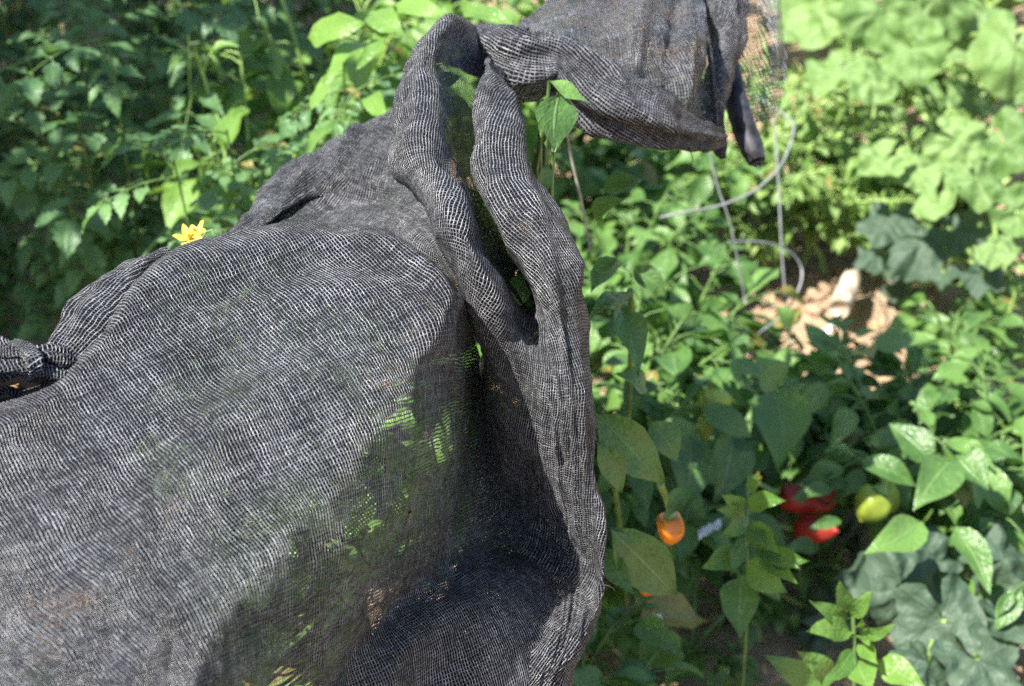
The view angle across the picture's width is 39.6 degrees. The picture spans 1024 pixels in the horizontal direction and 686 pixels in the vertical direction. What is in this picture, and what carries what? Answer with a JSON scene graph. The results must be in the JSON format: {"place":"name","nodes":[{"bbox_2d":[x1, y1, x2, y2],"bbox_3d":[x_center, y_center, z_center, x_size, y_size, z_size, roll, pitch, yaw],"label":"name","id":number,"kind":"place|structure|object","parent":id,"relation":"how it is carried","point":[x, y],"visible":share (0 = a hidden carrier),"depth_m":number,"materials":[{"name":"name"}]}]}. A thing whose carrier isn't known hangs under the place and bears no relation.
{"place":"outdoors","nodes":[
{"label":"outdoors","id":0,"kind":"place"},
{"bbox_2d":[0,636,339,684],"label":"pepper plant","id":1,"kind":"object","parent":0,"point":[319,667],"depth_m":1.39,"materials":[{"name":"green plant"}]},
{"bbox_2d":[280,627,326,685],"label":"pepper plant","id":2,"kind":"object","parent":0,"point":[317,664],"visible":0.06,"depth_m":1.37,"materials":[{"name":"green plant"}]},
{"bbox_2d":[0,0,1023,685],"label":"ground","id":3,"kind":"structure","parent":0,"point":[874,302],"depth_m":2.75,"materials":[{"name":"soil"}]},
{"bbox_2d":[0,0,64,15],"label":"tomato plant","id":4,"kind":"object","parent":3,"relation":"on","point":[13,5],"visible":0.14,"depth_m":3.85,"materials":[{"name":"green plant"}]},
{"bbox_2d":[0,0,113,342],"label":"tomato plant","id":5,"kind":"object","parent":3,"relation":"on","point":[7,273],"visible":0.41,"depth_m":2.45,"materials":[{"name":"green plant"}]},
{"bbox_2d":[0,0,118,175],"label":"tomato plant","id":6,"kind":"object","parent":3,"relation":"on","point":[18,22],"visible":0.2,"depth_m":2.94,"materials":[{"name":"green plant"}]},
{"bbox_2d":[0,0,286,451],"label":"tomato plant","id":7,"kind":"object","parent":3,"relation":"on","point":[71,246],"visible":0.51,"depth_m":2.10,"materials":[{"name":"green plant"}]},
{"bbox_2d":[65,0,262,71],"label":"tomato plant","id":8,"kind":"object","parent":3,"relation":"on","point":[164,26],"visible":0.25,"depth_m":3.42,"materials":[{"name":"green plant"}]},
{"bbox_2d":[33,0,329,255],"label":"tomato plant","id":9,"kind":"object","parent":3,"relation":"on","point":[267,15],"visible":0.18,"depth_m":2.52,"materials":[{"name":"green plant"}]},
{"bbox_2d":[129,35,350,335],"bbox_3d":[-0.390,-0.108,2.171,0.306,0.728,0.348,-14,37,-19],"label":"pepper plant","id":10,"kind":"object","parent":3,"relation":"on","point":[171,201],"visible":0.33,"depth_m":2.01,"materials":[{"name":"green plant"}]},
{"bbox_2d":[82,63,449,536],"bbox_3d":[-0.359,0.031,1.853,0.429,0.866,0.700,12,37,17],"label":"tomato plant","id":11,"kind":"object","parent":3,"relation":"on","point":[186,231],"visible":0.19,"depth_m":1.82,"materials":[{"name":"green plant"}]},
{"bbox_2d":[130,362,422,644],"bbox_3d":[-0.285,0.301,1.704,0.360,0.594,0.305,16,38,21],"label":"pepper plant","id":12,"kind":"object","parent":3,"relation":"on","point":[351,547],"depth_m":1.56,"materials":[{"name":"green plant"}]},
{"bbox_2d":[177,0,400,120],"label":"tomato plant","id":13,"kind":"object","parent":3,"relation":"on","point":[337,5],"visible":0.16,"depth_m":3.05,"materials":[{"name":"green plant"}]},
{"bbox_2d":[23,370,566,685],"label":"pepper plant","id":14,"kind":"object","parent":3,"relation":"on","point":[322,548],"visible":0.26,"depth_m":0.99,"materials":[{"name":"green plant"}]},
{"bbox_2d":[218,0,512,378],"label":"pepper plant","id":15,"kind":"object","parent":3,"relation":"on","point":[280,87],"visible":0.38,"depth_m":2.12,"materials":[{"name":"green plant"}]},
{"bbox_2d":[373,0,537,64],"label":"tomato plant","id":16,"kind":"object","parent":3,"relation":"on","point":[516,4],"visible":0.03,"depth_m":3.07,"materials":[{"name":"green plant"}]},
{"bbox_2d":[366,0,606,188],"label":"pepper plant","id":17,"kind":"object","parent":3,"relation":"on","point":[523,10],"visible":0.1,"depth_m":2.34,"materials":[{"name":"green plant"}]},
{"bbox_2d":[381,39,613,613],"bbox_3d":[-0.050,0.124,1.593,0.297,1.011,0.545,10,36,13],"label":"pepper plant","id":18,"kind":"object","parent":3,"relation":"on","point":[517,282],"visible":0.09,"depth_m":1.28,"materials":[{"name":"green plant"}]},
{"bbox_2d":[0,0,786,685],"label":"shade net","id":19,"kind":"object","parent":18,"relation":"on","point":[526,626],"visible":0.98,"depth_m":1.04,"materials":[{"name":"fabric"}]},
{"bbox_2d":[0,376,65,425],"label":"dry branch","id":20,"kind":"object","parent":19,"relation":"attached to","point":[19,383],"visible":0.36,"depth_m":0.95,"materials":[{"name":"brown wood"}]},
{"bbox_2d":[566,135,591,250],"bbox_3d":[0.072,-0.166,1.551,0.036,0.158,0.007,-15,38,-21],"label":"twine","id":21,"kind":"object","parent":19,"relation":"hanging from","point":[578,188],"visible":0.84,"depth_m":1.55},
{"bbox_2d":[707,4,764,167],"bbox_3d":[0.236,-0.313,1.551,0.031,0.143,0.264,-4,35,-5],"label":"net end","id":22,"kind":"object","parent":19,"relation":"attached to","point":[747,136],"visible":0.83,"depth_m":1.49,"materials":[{"name":"black fabric"}]},
{"bbox_2d":[461,592,709,685],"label":"pepper plant","id":23,"kind":"object","parent":3,"relation":"on","point":[660,644],"visible":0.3,"depth_m":1.62,"materials":[{"name":"green plant"}]},
{"bbox_2d":[500,109,677,238],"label":"pepper plant","id":24,"kind":"object","parent":3,"relation":"on","point":[650,165],"visible":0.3,"depth_m":2.64,"materials":[{"name":"green plant"}]},
{"bbox_2d":[461,80,752,596],"bbox_3d":[0.064,0.047,1.700,0.332,1.015,0.537,24,42,30],"label":"pepper plant","id":25,"kind":"object","parent":3,"relation":"on","point":[556,116],"visible":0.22,"depth_m":1.78,"materials":[{"name":"green plant"}]},
{"bbox_2d":[527,46,705,166],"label":"pepper plant","id":26,"kind":"object","parent":3,"relation":"on","point":[584,141],"visible":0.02,"depth_m":2.84,"materials":[{"name":"green plant"}]},
{"bbox_2d":[536,178,733,312],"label":"pepper plant","id":27,"kind":"object","parent":3,"relation":"on","point":[709,222],"visible":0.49,"depth_m":2.40,"materials":[{"name":"green plant"}]},
{"bbox_2d":[518,171,758,498],"bbox_3d":[0.176,0.099,1.794,0.357,0.822,0.709,0,35,0],"label":"pepper plant","id":28,"kind":"object","parent":3,"relation":"on","point":[638,328],"visible":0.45,"depth_m":1.90,"materials":[{"name":"green plant"}]},
{"bbox_2d":[558,219,727,375],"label":"pepper plant","id":29,"kind":"object","parent":3,"relation":"on","point":[678,296],"visible":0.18,"depth_m":2.24,"materials":[{"name":"green plant"}]},
{"bbox_2d":[575,484,715,609],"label":"pepper plant","id":30,"kind":"object","parent":3,"relation":"on","point":[684,585],"depth_m":1.87,"materials":[{"name":"green plant"}]},
{"bbox_2d":[533,74,779,254],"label":"pepper plant","id":31,"kind":"object","parent":3,"relation":"on","point":[700,191],"visible":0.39,"depth_m":2.59,"materials":[{"name":"green plant"}]},
{"bbox_2d":[574,355,785,627],"bbox_3d":[0.209,0.196,1.730,0.331,0.740,0.740,0,35,0],"label":"pepper plant","id":32,"kind":"object","parent":3,"relation":"on","point":[639,565],"visible":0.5,"depth_m":1.42,"materials":[{"name":"green plant"}]},
{"bbox_2d":[697,519,721,538],"bbox_3d":[0.239,0.225,1.720,0.026,0.031,0.016,0,35,0],"label":"plastic scrap","id":33,"kind":"object","parent":32,"relation":"on","point":[709,528],"visible":1,"depth_m":1.72,"materials":[{"name":"plastic"}]},
{"bbox_2d":[576,240,805,393],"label":"pepper plant","id":34,"kind":"object","parent":3,"relation":"on","point":[755,277],"visible":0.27,"depth_m":2.22,"materials":[{"name":"green plant"}]},
{"bbox_2d":[609,573,800,685],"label":"pepper plant","id":35,"kind":"object","parent":3,"relation":"on","point":[626,639],"visible":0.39,"depth_m":1.92,"materials":[{"name":"green plant"}]},
{"bbox_2d":[400,35,1023,685],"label":"soil clods","id":36,"kind":"object","parent":3,"relation":"on","point":[814,307],"visible":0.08,"depth_m":2.76,"materials":[{"name":"brown soil"}]},
{"bbox_2d":[659,98,802,342],"bbox_3d":[0.408,-0.255,2.278,0.183,0.467,0.578,14,37,19],"label":"wire cage","id":37,"kind":"object","parent":3,"relation":"on","point":[734,241],"visible":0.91,"depth_m":2.20,"materials":[{"name":"grey metal"}]},
{"bbox_2d":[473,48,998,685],"bbox_3d":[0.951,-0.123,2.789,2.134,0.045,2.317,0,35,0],"label":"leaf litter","id":38,"kind":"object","parent":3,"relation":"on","point":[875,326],"visible":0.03,"depth_m":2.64,"materials":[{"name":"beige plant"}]},
{"bbox_2d":[631,71,851,258],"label":"weed bush","id":39,"kind":"object","parent":3,"relation":"on","point":[809,162],"visible":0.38,"depth_m":2.69,"materials":[{"name":"green plant"}]},
{"bbox_2d":[701,474,808,685],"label":"young plant","id":40,"kind":"object","parent":3,"relation":"on","point":[764,572],"visible":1,"depth_m":1.48,"materials":[{"name":"green plant"}]},
{"bbox_2d":[609,305,905,512],"bbox_3d":[0.280,0.120,2.099,0.438,0.441,0.623,23,41,29],"label":"pepper plant","id":41,"kind":"object","parent":3,"relation":"on","point":[784,417],"visible":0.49,"depth_m":1.83,"materials":[{"name":"green plant"}]},
{"bbox_2d":[719,159,830,267],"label":"weed bush","id":42,"kind":"object","parent":3,"relation":"on","point":[745,229],"visible":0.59,"depth_m":2.71,"materials":[{"name":"green plant"}]},
{"bbox_2d":[678,21,892,222],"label":"weed bush","id":43,"kind":"object","parent":3,"relation":"on","point":[844,99],"visible":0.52,"depth_m":2.75,"materials":[{"name":"green plant"}]},
{"bbox_2d":[725,543,852,643],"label":"pepper plant","id":44,"kind":"object","parent":3,"relation":"on","point":[779,619],"visible":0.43,"depth_m":2.03,"materials":[{"name":"green plant"}]},
{"bbox_2d":[720,520,864,654],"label":"melon plant","id":45,"kind":"object","parent":3,"relation":"on","point":[847,536],"visible":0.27,"depth_m":2.07,"materials":[{"name":"green plant"}]},
{"bbox_2d":[692,96,932,269],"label":"weed bush","id":46,"kind":"object","parent":3,"relation":"on","point":[852,196],"visible":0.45,"depth_m":2.69,"materials":[{"name":"green plant"}]},
{"bbox_2d":[756,365,877,558],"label":"pepper plant","id":47,"kind":"object","parent":3,"relation":"on","point":[775,512],"visible":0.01,"depth_m":2.07,"materials":[{"name":"green plant"}]},
{"bbox_2d":[823,325,832,332],"bbox_3d":[0.533,-0.014,2.450,0.036,0.036,0.022,0,35,0],"label":"plastic scrap","id":48,"kind":"object","parent":3,"relation":"on","point":[827,329],"visible":0.26,"depth_m":2.45,"materials":[{"name":"white plastic"}]},
{"bbox_2d":[760,151,895,273],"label":"weed bush","id":49,"kind":"object","parent":3,"relation":"on","point":[832,234],"visible":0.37,"depth_m":2.73,"materials":[{"name":"green plant"}]},
{"bbox_2d":[740,318,934,553],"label":"pepper plant","id":50,"kind":"object","parent":3,"relation":"on","point":[808,531],"visible":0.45,"depth_m":2.00,"materials":[{"name":"green plant"}]},
{"bbox_2d":[764,580,923,685],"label":"young plant","id":51,"kind":"object","parent":3,"relation":"on","point":[812,669],"visible":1,"depth_m":1.48,"materials":[{"name":"green plant"}]},
{"bbox_2d":[829,269,861,316],"bbox_3d":[0.630,-0.100,2.673,0.041,0.046,0.142,13,37,18],"label":"wooden peg","id":52,"kind":"object","parent":3,"relation":"on","point":[844,296],"visible":0.99,"depth_m":2.63,"materials":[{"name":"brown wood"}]},
{"bbox_2d":[763,35,964,154],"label":"weed bush","id":53,"kind":"object","parent":3,"relation":"on","point":[851,112],"visible":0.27,"depth_m":3.11,"materials":[{"name":"green plant"}]},
{"bbox_2d":[759,0,974,18],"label":"squash plant","id":54,"kind":"object","parent":3,"relation":"on","point":[879,2],"depth_m":3.75,"materials":[{"name":"green plant"}]},
{"bbox_2d":[767,81,986,247],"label":"weed bush","id":55,"kind":"object","parent":3,"relation":"on","point":[849,164],"visible":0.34,"depth_m":2.77,"materials":[{"name":"green plant"}]},
{"bbox_2d":[796,406,963,526],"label":"pepper plant","id":56,"kind":"object","parent":3,"relation":"on","point":[849,499],"visible":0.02,"depth_m":2.07,"materials":[{"name":"green plant"}]},
{"bbox_2d":[769,0,1023,117],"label":"squash plant","id":57,"kind":"object","parent":3,"relation":"on","point":[915,42],"visible":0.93,"depth_m":2.62,"materials":[{"name":"green plant"}]},
{"bbox_2d":[787,312,1023,593],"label":"pepper plant","id":58,"kind":"object","parent":3,"relation":"on","point":[972,480],"visible":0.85,"depth_m":1.90,"materials":[{"name":"green plant"}]},
{"bbox_2d":[799,520,1023,685],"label":"melon plant","id":59,"kind":"object","parent":3,"relation":"on","point":[952,637],"visible":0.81,"depth_m":1.75,"materials":[{"name":"green plant"}]},
{"bbox_2d":[813,78,1023,270],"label":"squash plant","id":60,"kind":"object","parent":3,"relation":"on","point":[976,166],"visible":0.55,"depth_m":2.46,"materials":[{"name":"green plant"}]},
{"bbox_2d":[853,201,1014,314],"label":"squash plant","id":61,"kind":"object","parent":3,"relation":"on","point":[921,264],"visible":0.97,"depth_m":2.46,"materials":[{"name":"green plant"}]},
{"bbox_2d":[858,331,1023,553],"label":"pepper plant","id":62,"kind":"object","parent":3,"relation":"on","point":[882,439],"visible":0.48,"depth_m":1.95,"materials":[{"name":"green plant"}]},
{"bbox_2d":[862,310,1023,453],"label":"pepper plant","id":63,"kind":"object","parent":3,"relation":"on","point":[926,394],"visible":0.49,"depth_m":2.15,"materials":[{"name":"green plant"}]},
{"bbox_2d":[876,426,1023,630],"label":"pepper plant","id":64,"kind":"object","parent":3,"relation":"on","point":[1009,606],"visible":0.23,"depth_m":1.87,"materials":[{"name":"green plant"}]},
{"bbox_2d":[902,56,1002,129],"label":"weed bush","id":65,"kind":"object","parent":3,"relation":"on","point":[968,74],"visible":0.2,"depth_m":3.19,"materials":[{"name":"green plant"}]},
{"bbox_2d":[887,281,1023,402],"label":"pepper plant","id":66,"kind":"object","parent":3,"relation":"on","point":[904,321],"visible":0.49,"depth_m":2.37,"materials":[{"name":"green plant"}]},
{"bbox_2d":[943,231,1023,311],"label":"weed bush","id":67,"kind":"object","parent":3,"relation":"on","point":[1006,291],"visible":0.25,"depth_m":2.64,"materials":[{"name":"green plant"}]},
{"bbox_2d":[946,281,1023,363],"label":"weed bush","id":68,"kind":"object","parent":3,"relation":"on","point":[1014,337],"visible":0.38,"depth_m":2.48,"materials":[{"name":"green plant"}]},
{"bbox_2d":[978,0,1023,10],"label":"squash plant","id":69,"kind":"object","parent":3,"relation":"on","point":[1009,5],"visible":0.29,"depth_m":3.87,"materials":[{"name":"green plant"}]}
]}

